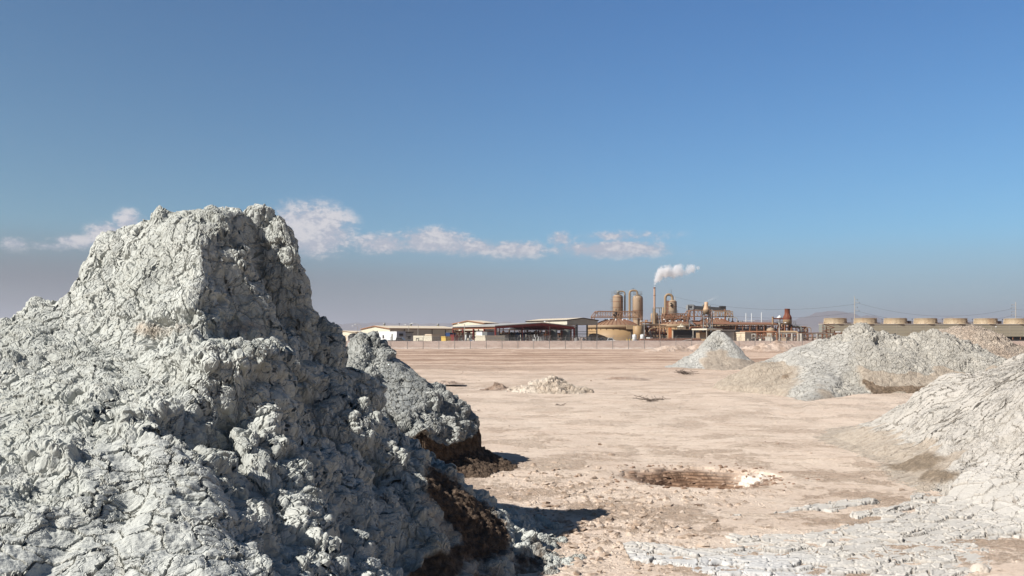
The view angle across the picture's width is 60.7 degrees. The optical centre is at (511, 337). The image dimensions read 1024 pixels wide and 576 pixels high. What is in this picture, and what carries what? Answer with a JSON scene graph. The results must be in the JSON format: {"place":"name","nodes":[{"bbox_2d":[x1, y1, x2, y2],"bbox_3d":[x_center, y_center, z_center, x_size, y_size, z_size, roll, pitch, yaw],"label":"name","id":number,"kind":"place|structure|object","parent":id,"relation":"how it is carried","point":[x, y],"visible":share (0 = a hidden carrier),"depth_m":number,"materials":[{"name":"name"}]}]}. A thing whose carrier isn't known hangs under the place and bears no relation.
{"place":"outdoors","nodes":[
{"label":"outdoors","id":0,"kind":"place"},
{"bbox_2d":[342,331,360,340],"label":"office building","id":1,"kind":"structure","parent":0,"point":[347,333],"depth_m":304.93,"materials":[{"name":"beige"}]},
{"bbox_2d":[360,323,458,340],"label":"warehouse","id":2,"kind":"structure","parent":0,"point":[424,330],"depth_m":282.93,"materials":[{"name":"beige metal"}]},
{"bbox_2d":[338,321,585,336],"bbox_3d":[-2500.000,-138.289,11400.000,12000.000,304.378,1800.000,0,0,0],"label":"hills","id":3,"kind":"structure","parent":0,"point":[349,327],"depth_m":10972.37,"materials":[{"name":"grey"}]},
{"bbox_2d":[0,0,1023,326],"label":"sky","id":4,"kind":"structure","parent":0,"point":[425,161],"materials":[{"name":"blue"}]},
{"bbox_2d":[551,330,556,340],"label":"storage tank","id":5,"kind":"object","parent":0,"point":[553,333],"visible":0.45,"depth_m":260.98,"materials":[{"name":"grey metal"}]},
{"bbox_2d":[563,329,569,340],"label":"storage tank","id":6,"kind":"object","parent":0,"point":[566,333],"visible":0.57,"depth_m":255.71,"materials":[{"name":"grey metal"}]},
{"bbox_2d":[672,329,698,336],"bbox_3d":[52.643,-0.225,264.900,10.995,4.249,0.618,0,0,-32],"label":"building","id":7,"kind":"structure","parent":0,"point":[683,332],"depth_m":264.24,"materials":[{"name":"metal"}]},
{"bbox_2d":[392,338,1023,575],"bbox_3d":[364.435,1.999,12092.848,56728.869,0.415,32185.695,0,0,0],"label":"ground","id":8,"kind":"structure","parent":0,"point":[627,427],"depth_m":14.53,"materials":[{"name":"soil"}]},
{"bbox_2d":[0,203,586,575],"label":"mud volcano","id":9,"kind":"structure","parent":8,"relation":"on","point":[186,393],"depth_m":5.93},
{"bbox_2d":[378,331,405,339],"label":"office trailer","id":10,"kind":"object","parent":8,"relation":"on","point":[394,334],"visible":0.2,"depth_m":236.99,"materials":[{"name":"white paint"}]},
{"bbox_2d":[406,332,413,340],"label":"grey hut","id":11,"kind":"object","parent":8,"relation":"on","point":[408,334],"visible":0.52,"depth_m":240.59,"materials":[{"name":"metal"}]},
{"bbox_2d":[413,334,442,340],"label":"cream hut","id":12,"kind":"object","parent":8,"relation":"on","point":[431,335],"visible":0.51,"depth_m":239.37,"materials":[{"name":"white metal"}]},
{"bbox_2d":[346,331,518,477],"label":"mud volcano","id":13,"kind":"structure","parent":8,"relation":"on","point":[440,421],"depth_m":12.31},
{"bbox_2d":[441,336,450,340],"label":"yellow container","id":14,"kind":"object","parent":8,"relation":"on","point":[443,339],"visible":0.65,"depth_m":228.51,"materials":[{"name":"metal"}]},
{"bbox_2d":[433,380,464,384],"bbox_3d":[-2.757,1.841,36.000,1.605,0.157,1.123,0,0,0],"label":"soil hummock","id":15,"kind":"object","parent":8,"relation":"on","point":[445,382],"visible":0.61,"depth_m":35.80,"materials":[{"name":"beige soil"}]},
{"bbox_2d":[465,333,472,340],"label":"equipment skid","id":16,"kind":"object","parent":8,"relation":"on","point":[470,335],"visible":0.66,"depth_m":243.54,"materials":[{"name":"metal"}]},
{"bbox_2d":[451,320,496,340],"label":"storage hall","id":17,"kind":"structure","parent":8,"relation":"on","point":[473,322],"depth_m":284.97,"materials":[{"name":"beige metal"}]},
{"bbox_2d":[454,329,493,340],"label":"pipe gallery","id":18,"kind":"object","parent":8,"relation":"on","point":[467,331],"visible":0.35,"depth_m":264.85,"materials":[{"name":"metal"}]},
{"bbox_2d":[476,332,486,334],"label":"white cabin","id":19,"kind":"object","parent":8,"relation":"on","point":[481,333],"visible":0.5,"depth_m":234.70,"materials":[{"name":"metal"}]},
{"bbox_2d":[475,335,504,340],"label":"cream box","id":20,"kind":"object","parent":8,"relation":"on","point":[496,339],"visible":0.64,"depth_m":230.82,"materials":[{"name":"white metal"}]},
{"bbox_2d":[487,332,498,334],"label":"container","id":21,"kind":"object","parent":8,"relation":"on","point":[491,333],"visible":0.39,"depth_m":240.76,"materials":[{"name":"grey metal"}]},
{"bbox_2d":[480,382,508,390],"bbox_3d":[-0.530,1.894,32.000,1.307,0.541,0.915,0,0,0],"label":"soil hummock","id":22,"kind":"object","parent":8,"relation":"on","point":[495,386],"visible":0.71,"depth_m":31.87,"materials":[{"name":"beige soil"}]},
{"bbox_2d":[508,332,513,340],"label":"storage tank","id":23,"kind":"object","parent":8,"relation":"on","point":[511,334],"visible":0.48,"depth_m":249.30,"materials":[{"name":"black plastic"}]},
{"bbox_2d":[451,322,575,340],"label":"open shed","id":24,"kind":"structure","parent":8,"relation":"on","point":[538,326],"depth_m":247.49,"materials":[{"name":"red metal"}]},
{"bbox_2d":[498,328,571,340],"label":"pipe gallery","id":25,"kind":"object","parent":8,"relation":"on","point":[545,334],"visible":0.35,"depth_m":268.83,"materials":[{"name":"metal"}]},
{"bbox_2d":[503,374,594,393],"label":"mud volcano","id":26,"kind":"structure","parent":8,"relation":"on","point":[551,384],"depth_m":30.33},
{"bbox_2d":[525,318,598,340],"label":"canopy hall","id":27,"kind":"structure","parent":8,"relation":"on","point":[576,322],"depth_m":268.08,"materials":[{"name":"beige metal"}]},
{"bbox_2d":[345,335,830,348],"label":"chain link fence","id":28,"kind":"object","parent":8,"relation":"on","point":[771,337],"visible":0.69,"depth_m":140.55,"materials":[{"name":"metal"}]},
{"bbox_2d":[588,311,643,340],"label":"clarifier tank","id":29,"kind":"object","parent":8,"relation":"on","point":[616,326],"visible":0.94,"depth_m":279.29,"materials":[{"name":"metal"}]},
{"bbox_2d":[610,291,625,318],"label":"separator vessel","id":30,"kind":"object","parent":8,"relation":"on","point":[617,301],"visible":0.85,"depth_m":316.75,"materials":[{"name":"beige metal"}]},
{"bbox_2d":[599,376,653,379],"bbox_3d":[5.166,1.855,40.000,2.674,0.130,1.872,0,0,0],"label":"soil hummock","id":31,"kind":"object","parent":8,"relation":"on","point":[624,378],"visible":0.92,"depth_m":39.73,"materials":[{"name":"beige soil"}]},
{"bbox_2d":[628,289,642,324],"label":"separator vessel","id":32,"kind":"object","parent":8,"relation":"on","point":[637,302],"visible":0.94,"depth_m":310.90,"materials":[{"name":"beige metal"}]},
{"bbox_2d":[633,326,642,338],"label":"storage tank","id":33,"kind":"object","parent":8,"relation":"on","point":[638,331],"visible":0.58,"depth_m":266.60,"materials":[{"name":"metal"}]},
{"bbox_2d":[634,395,666,400],"bbox_3d":[4.119,1.798,25.992,1.179,0.190,0.309,0,0,-13],"label":"dry branch","id":34,"kind":"object","parent":8,"relation":"on","point":[648,399],"visible":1,"depth_m":25.93,"materials":[{"name":"brown wood"}]},
{"bbox_2d":[642,320,663,335],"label":"pipe gallery","id":35,"kind":"object","parent":8,"relation":"on","point":[646,321],"visible":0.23,"depth_m":308.44,"materials":[{"name":"metal"}]},
{"bbox_2d":[653,287,655,326],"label":"chimney stack","id":36,"kind":"object","parent":8,"relation":"on","point":[654,314],"visible":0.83,"depth_m":305.68,"materials":[{"name":"beige paint"}]},
{"bbox_2d":[645,325,666,338],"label":"pipe manifold","id":37,"kind":"object","parent":8,"relation":"on","point":[654,333],"visible":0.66,"depth_m":287.71,"materials":[{"name":"metal"}]},
{"bbox_2d":[652,307,661,323],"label":"pipe gantry","id":38,"kind":"object","parent":8,"relation":"on","point":[659,315],"visible":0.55,"depth_m":307.93,"materials":[{"name":"metal"}]},
{"bbox_2d":[415,369,914,544],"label":"scattered pebbles","id":39,"kind":"object","parent":8,"relation":"on","point":[833,532],"visible":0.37,"depth_m":10.96,"materials":[{"name":"stone"}]},
{"bbox_2d":[642,345,692,351],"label":"soil heap","id":40,"kind":"object","parent":8,"relation":"on","point":[675,348],"visible":0.96,"depth_m":117.14,"materials":[{"name":"beige soil"}]},
{"bbox_2d":[485,453,850,575],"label":"soil clods","id":41,"kind":"object","parent":8,"relation":"on","point":[579,563],"visible":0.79,"depth_m":8.89,"materials":[{"name":"beige soil"}]},
{"bbox_2d":[639,338,700,340],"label":"ground pipe","id":42,"kind":"object","parent":8,"relation":"on","point":[674,339],"visible":0.32,"depth_m":253.81,"materials":[{"name":"metal"}]},
{"bbox_2d":[664,293,677,320],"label":"separator vessel","id":43,"kind":"object","parent":8,"relation":"on","point":[670,306],"visible":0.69,"depth_m":321.36,"materials":[{"name":"beige metal"}]},
{"bbox_2d":[657,313,694,336],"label":"storage tank","id":44,"kind":"object","parent":8,"relation":"on","point":[670,325],"visible":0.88,"depth_m":298.88,"materials":[{"name":"metal"}]},
{"bbox_2d":[677,324,685,328],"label":"cream tank","id":45,"kind":"object","parent":8,"relation":"on","point":[681,327],"visible":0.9,"depth_m":280.89,"materials":[{"name":"beige metal"}]},
{"bbox_2d":[346,340,1023,348],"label":"earth berm","id":46,"kind":"structure","parent":8,"relation":"on","point":[580,345],"depth_m":146.11,"materials":[{"name":"soil"}]},
{"bbox_2d":[675,369,699,374],"bbox_3d":[8.986,1.762,44.925,1.421,0.311,0.772,0,0,0],"label":"dry branch","id":47,"kind":"object","parent":8,"relation":"on","point":[685,372],"visible":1,"depth_m":44.82,"materials":[{"name":"brown wood"}]},
{"bbox_2d":[687,344,700,350],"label":"soil heap","id":48,"kind":"object","parent":8,"relation":"on","point":[695,347],"visible":0.13,"depth_m":120.43,"materials":[{"name":"beige soil"}]},
{"bbox_2d":[574,462,819,492],"bbox_3d":[2.457,2.031,11.907,3.248,0.358,2.639,0,0,0],"label":"pit rubble","id":49,"kind":"object","parent":8,"relation":"on","point":[685,487],"visible":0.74,"depth_m":12.16,"materials":[{"name":"brown soil"}]},
{"bbox_2d":[695,331,712,340],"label":"tan block","id":50,"kind":"structure","parent":8,"relation":"on","point":[700,333],"depth_m":259.75,"materials":[{"name":"paint"}]},
{"bbox_2d":[686,304,725,319],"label":"overhead duct","id":51,"kind":"object","parent":8,"relation":"on","point":[691,307],"visible":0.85,"depth_m":353.81,"materials":[{"name":"metal"}]},
{"bbox_2d":[689,326,723,331],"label":"valve skid","id":52,"kind":"object","parent":8,"relation":"on","point":[718,327],"visible":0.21,"depth_m":289.92,"materials":[{"name":"metal"}]},
{"bbox_2d":[692,329,721,336],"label":"flat canopy","id":53,"kind":"object","parent":8,"relation":"on","point":[706,330],"visible":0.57,"depth_m":256.12,"materials":[{"name":"beige metal"}]},
{"bbox_2d":[701,302,714,330],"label":"vent stack","id":54,"kind":"object","parent":8,"relation":"on","point":[706,309],"visible":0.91,"depth_m":289.19,"materials":[{"name":"beige paint"}]},
{"bbox_2d":[665,330,754,369],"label":"mud volcano","id":55,"kind":"structure","parent":8,"relation":"on","point":[717,350],"depth_m":53.60},
{"bbox_2d":[683,310,736,329],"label":"clarifier tank","id":56,"kind":"object","parent":8,"relation":"on","point":[715,313],"visible":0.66,"depth_m":332.27,"materials":[{"name":"metal"}]},
{"bbox_2d":[716,329,734,340],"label":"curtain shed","id":57,"kind":"structure","parent":8,"relation":"on","point":[729,333],"depth_m":263.82,"materials":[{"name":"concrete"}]},
{"bbox_2d":[693,322,778,339],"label":"pipe rack","id":58,"kind":"object","parent":8,"relation":"on","point":[742,324],"visible":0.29,"depth_m":298.83,"materials":[{"name":"beige metal"}]},
{"bbox_2d":[726,321,782,336],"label":"pipe gallery","id":59,"kind":"object","parent":8,"relation":"on","point":[755,327],"visible":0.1,"depth_m":322.20,"materials":[{"name":"metal"}]},
{"bbox_2d":[740,331,777,339],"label":"process pipe","id":60,"kind":"object","parent":8,"relation":"on","point":[776,332],"visible":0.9,"depth_m":277.02,"materials":[{"name":"brown metal"}]},
{"bbox_2d":[741,340,796,351],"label":"soil heap","id":61,"kind":"object","parent":8,"relation":"on","point":[777,345],"visible":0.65,"depth_m":118.00,"materials":[{"name":"beige soil"}]},
{"bbox_2d":[767,327,774,336],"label":"domed tank","id":62,"kind":"object","parent":8,"relation":"on","point":[770,329],"visible":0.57,"depth_m":296.92,"materials":[{"name":"beige metal"}]},
{"bbox_2d":[772,309,796,336],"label":"rusty stack","id":63,"kind":"object","parent":8,"relation":"on","point":[787,318],"visible":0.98,"depth_m":299.13,"materials":[{"name":"brown metal"}]},
{"bbox_2d":[780,331,799,340],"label":"process pipe","id":64,"kind":"object","parent":8,"relation":"on","point":[797,332],"visible":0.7,"depth_m":273.61,"materials":[{"name":"beige metal"}]},
{"bbox_2d":[777,324,807,339],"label":"pipe gallery","id":65,"kind":"object","parent":8,"relation":"on","point":[803,328],"visible":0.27,"depth_m":308.32,"materials":[{"name":"metal"}]},
{"bbox_2d":[751,333,841,340],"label":"pipe rack","id":66,"kind":"object","parent":8,"relation":"on","point":[808,334],"visible":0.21,"depth_m":294.63,"materials":[{"name":"metal"}]},
{"bbox_2d":[622,353,1023,575],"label":"mud volcano","id":67,"kind":"structure","parent":8,"relation":"on","point":[956,439],"depth_m":9.87},
{"bbox_2d":[969,563,989,572],"bbox_3d":[3.771,1.863,7.050,0.170,0.085,0.150,0,0,0],"label":"round stone","id":68,"kind":"object","parent":67,"relation":"on","point":[981,568],"visible":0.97,"depth_m":7.01,"materials":[{"name":"beige stone"}]},
{"bbox_2d":[821,323,834,336],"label":"stair tower","id":69,"kind":"structure","parent":8,"relation":"on","point":[826,327],"depth_m":406.82,"materials":[{"name":"metal"}]},
{"bbox_2d":[712,322,1006,400],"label":"mud volcano","id":70,"kind":"structure","parent":8,"relation":"on","point":[860,358],"depth_m":30.03},
{"bbox_2d":[938,325,1023,358],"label":"mud volcano","id":71,"kind":"structure","parent":8,"relation":"on","point":[997,344],"depth_m":63.75},
{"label":"power pole","id":72,"kind":"object","parent":8,"relation":"on","visible":0},
{"bbox_2d":[680,298,1016,323],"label":"power line","id":73,"kind":"object","parent":72,"relation":"attached to","point":[836,314],"visible":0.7,"depth_m":640.02,"materials":[{"name":"metal"}]},
{"bbox_2d":[734,332,751,340],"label":"cream box building","id":74,"kind":"structure","parent":0,"point":[742,334],"depth_m":263.18,"materials":[{"name":"beige metal"}]},
{"bbox_2d":[738,311,971,336],"bbox_3d":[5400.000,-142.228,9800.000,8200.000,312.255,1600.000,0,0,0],"label":"hills","id":75,"kind":"structure","parent":0,"point":[812,321],"depth_m":9504.91,"materials":[{"name":"grey stone"}]},
{"bbox_2d":[818,318,1023,340],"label":"cooling tower","id":76,"kind":"structure","parent":0,"point":[1011,329],"depth_m":429.06,"materials":[{"name":"concrete"}]}
]}

